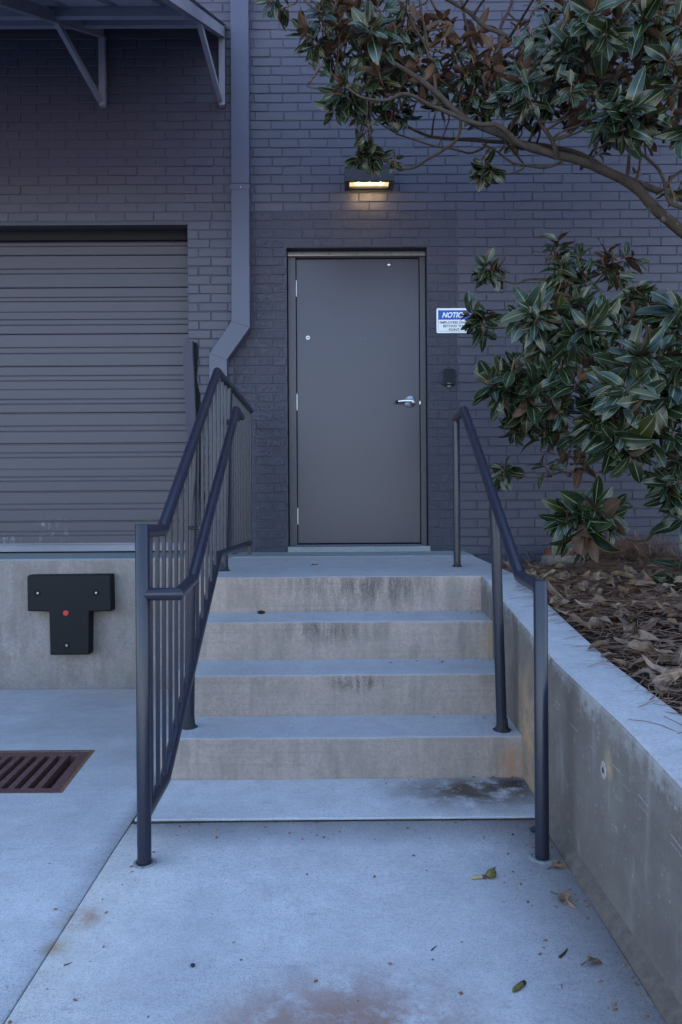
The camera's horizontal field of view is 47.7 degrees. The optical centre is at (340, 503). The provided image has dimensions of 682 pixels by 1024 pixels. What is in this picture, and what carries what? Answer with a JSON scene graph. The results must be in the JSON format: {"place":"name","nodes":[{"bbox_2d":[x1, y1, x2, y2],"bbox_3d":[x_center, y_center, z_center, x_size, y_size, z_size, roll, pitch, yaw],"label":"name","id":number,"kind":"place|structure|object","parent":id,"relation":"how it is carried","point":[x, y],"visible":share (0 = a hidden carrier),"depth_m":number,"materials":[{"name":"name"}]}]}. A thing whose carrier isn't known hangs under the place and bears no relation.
{"place":"outdoors","nodes":[
{"label":"outdoors","id":0,"kind":"place"},
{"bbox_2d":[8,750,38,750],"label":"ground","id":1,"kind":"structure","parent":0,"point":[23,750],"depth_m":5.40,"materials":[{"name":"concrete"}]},
{"bbox_2d":[0,0,681,564],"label":"brick building","id":2,"kind":"structure","parent":1,"relation":"on","point":[114,268],"depth_m":5.67,"materials":[{"name":"brick"}]},
{"bbox_2d":[0,241,187,551],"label":"roller door","id":3,"kind":"structure","parent":2,"relation":"in","point":[93,441],"depth_m":5.86,"materials":[{"name":"paint"}]},
{"bbox_2d":[0,0,225,107],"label":"steel awning","id":4,"kind":"object","parent":2,"relation":"attached to","point":[66,21],"visible":1,"depth_m":5.11,"materials":[{"name":"paint"}]},
{"bbox_2d":[0,552,235,689],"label":"loading dock","id":5,"kind":"object","parent":2,"relation":"attached to","point":[28,661],"visible":0.27,"depth_m":5.30,"materials":[{"name":"concrete"}]},
{"bbox_2d":[27,573,114,654],"bbox_3d":[-1.835,0.750,5.246,0.567,0.542,0.109,0,0,0],"label":"dock bumper","id":6,"kind":"object","parent":5,"relation":"attached to","point":[70,603],"visible":1,"depth_m":5.20,"materials":[{"name":"black rubber"}]},
{"bbox_2d":[209,0,251,550],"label":"downspout","id":7,"kind":"object","parent":2,"relation":"attached to","point":[232,338],"visible":0.83,"depth_m":5.56,"materials":[{"name":"paint"}]},
{"bbox_2d":[296,259,420,542],"bbox_3d":[0.127,-0.765,5.735,0.932,2.117,0.109,0,0,0],"label":"door","id":8,"kind":"structure","parent":2,"relation":"in","point":[358,394],"depth_m":5.74,"materials":[{"name":"paint"}]},
{"bbox_2d":[344,166,393,191],"bbox_3d":[0.202,-2.348,5.571,0.355,0.105,0.190,0,0,0],"label":"wall lamp","id":9,"kind":"object","parent":2,"relation":"attached to","point":[360,180],"visible":0.9,"depth_m":5.50,"materials":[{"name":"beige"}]},
{"bbox_2d":[444,369,453,386],"bbox_3d":[0.793,-0.925,5.653,0.075,0.129,0.030,0,0,0],"label":"card reader","id":10,"kind":"object","parent":2,"relation":"attached to","point":[448,377],"visible":1,"depth_m":5.64,"materials":[{"name":"black plastic"}]},
{"bbox_2d":[436,308,469,332],"bbox_3d":[0.831,-1.345,5.663,0.259,0.182,0.005,0,0,0],"label":"notice sign","id":11,"kind":"object","parent":2,"relation":"attached to","point":[448,320],"visible":0.84,"depth_m":5.66,"materials":[{"name":"metal"}]},
{"bbox_2d":[481,575,681,1005],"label":"retaining wall","id":12,"kind":"structure","parent":1,"relation":"on","point":[615,792],"depth_m":2.15,"materials":[{"name":"concrete"}]},
{"bbox_2d":[629,719,678,732],"bbox_3d":[0.815,0.575,1.992,0.138,0.014,0.019,0,0,44],"label":"pine needle","id":13,"kind":"object","parent":12,"relation":"on","point":[654,723],"visible":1,"depth_m":2.00,"materials":[{"name":"brown plant"}]},
{"bbox_2d":[0,689,173,1023],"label":"pavement","id":14,"kind":"structure","parent":0,"point":[85,818],"depth_m":2.79,"materials":[{"name":"concrete"}]},
{"bbox_2d":[0,750,94,792],"bbox_3d":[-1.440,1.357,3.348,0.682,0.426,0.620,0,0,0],"label":"drain grate","id":15,"kind":"object","parent":14,"relation":"in","point":[48,771],"visible":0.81,"depth_m":3.39,"materials":[{"name":"metal"}]},
{"bbox_2d":[5,820,665,1023],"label":"pavement","id":16,"kind":"structure","parent":0,"point":[403,912],"depth_m":2.00,"materials":[{"name":"concrete"}]},
{"bbox_2d":[4,815,136,1023],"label":"pavement joint","id":17,"kind":"object","parent":16,"relation":"on","point":[133,821],"visible":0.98,"depth_m":2.11,"materials":[{"name":"grey concrete"}]},
{"bbox_2d":[8,557,650,1023],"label":"grit","id":18,"kind":"object","parent":16,"relation":"on","point":[414,855],"visible":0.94,"depth_m":2.24,"materials":[{"name":"gravel"}]},
{"bbox_2d":[134,551,534,823],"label":"entrance stairs","id":19,"kind":"structure","parent":16,"relation":"on","point":[310,699],"depth_m":3.38,"materials":[{"name":"concrete"}]},
{"bbox_2d":[133,367,252,868],"bbox_3d":[-0.592,0.233,3.916,0.200,1.837,3.103,0,0,0],"label":"stair railing","id":20,"kind":"object","parent":19,"relation":"on","point":[232,480],"visible":0.98,"depth_m":3.01,"materials":[{"name":"metal"}]},
{"bbox_2d":[452,406,555,863],"bbox_3d":[0.649,0.312,3.442,0.101,1.662,2.128,0,0,1],"label":"handrail","id":21,"kind":"object","parent":19,"relation":"on","point":[499,528],"visible":0.88,"depth_m":2.89,"materials":[{"name":"metal"}]},
{"bbox_2d":[471,867,496,878],"bbox_3d":[0.431,1.103,2.293,0.088,0.031,0.032,0,0,-20],"label":"magnolia cone","id":22,"kind":"object","parent":16,"relation":"on","point":[491,873],"visible":1,"depth_m":2.29,"materials":[{"name":"green plant"}]},
{"bbox_2d":[512,980,526,991],"bbox_3d":[0.410,1.114,1.779,0.047,0.014,0.014,0,0,-42],"label":"fallen bud","id":23,"kind":"object","parent":16,"relation":"on","point":[520,985],"visible":1,"depth_m":1.77,"materials":[{"name":"green plant"}]},
{"bbox_2d":[548,859,567,868],"bbox_3d":[0.662,1.108,2.353,0.072,0.035,0.022,0,0,0],"label":"fallen leaf","id":24,"kind":"object","parent":16,"relation":"on","point":[557,863],"visible":0.99,"depth_m":2.35,"materials":[{"name":"brown plant"}]},
{"bbox_2d":[558,948,567,958],"bbox_3d":[0.553,1.115,1.912,0.007,0.007,0.048,0,0,42],"label":"twig","id":25,"kind":"object","parent":16,"relation":"on","point":[562,954],"visible":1,"depth_m":1.90,"materials":[{"name":"brown wood"}]},
{"bbox_2d":[551,890,576,907],"bbox_3d":[0.631,1.108,2.169,0.060,0.027,0.092,0,0,0],"label":"oak leaf","id":26,"kind":"object","parent":16,"relation":"on","point":[564,896],"visible":1,"depth_m":2.16,"materials":[{"name":"brown plant"}]},
{"bbox_2d":[581,955,602,965],"bbox_3d":[0.609,1.111,1.870,0.061,0.024,0.022,0,0,0],"label":"fallen leaf","id":27,"kind":"object","parent":16,"relation":"on","point":[590,959],"visible":1,"depth_m":1.87,"materials":[{"name":"brown plant"}]},
{"bbox_2d":[549,816,681,1023],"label":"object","id":28,"kind":"object","parent":16,"relation":"on","point":[666,1003],"visible":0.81,"depth_m":1.97,"materials":[{"name":"grey concrete"}]},
{"bbox_2d":[548,556,681,713],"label":"planting bed","id":29,"kind":"object","parent":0,"point":[659,636],"visible":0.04,"depth_m":2.99,"materials":[{"name":"soil"}]},
{"bbox_2d":[254,0,681,594],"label":"magnolia tree","id":30,"kind":"object","parent":29,"relation":"on","point":[640,396],"visible":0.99,"depth_m":4.00,"materials":[{"name":"green plant"}]},
{"bbox_2d":[539,548,580,566],"bbox_3d":[1.487,0.407,5.207,0.285,0.205,0.286,0,0,0],"label":"cleanout pipe","id":31,"kind":"object","parent":29,"relation":"on","point":[547,556],"visible":0.41,"depth_m":5.11,"materials":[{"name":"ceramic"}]},
{"bbox_2d":[502,523,681,733],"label":"pine straw","id":32,"kind":"object","parent":29,"relation":"on","point":[641,550],"visible":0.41,"depth_m":3.51,"materials":[{"name":"brown plant"}]},
{"bbox_2d":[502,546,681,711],"bbox_3d":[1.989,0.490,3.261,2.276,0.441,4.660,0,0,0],"label":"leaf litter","id":33,"kind":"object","parent":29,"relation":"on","point":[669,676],"visible":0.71,"depth_m":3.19,"materials":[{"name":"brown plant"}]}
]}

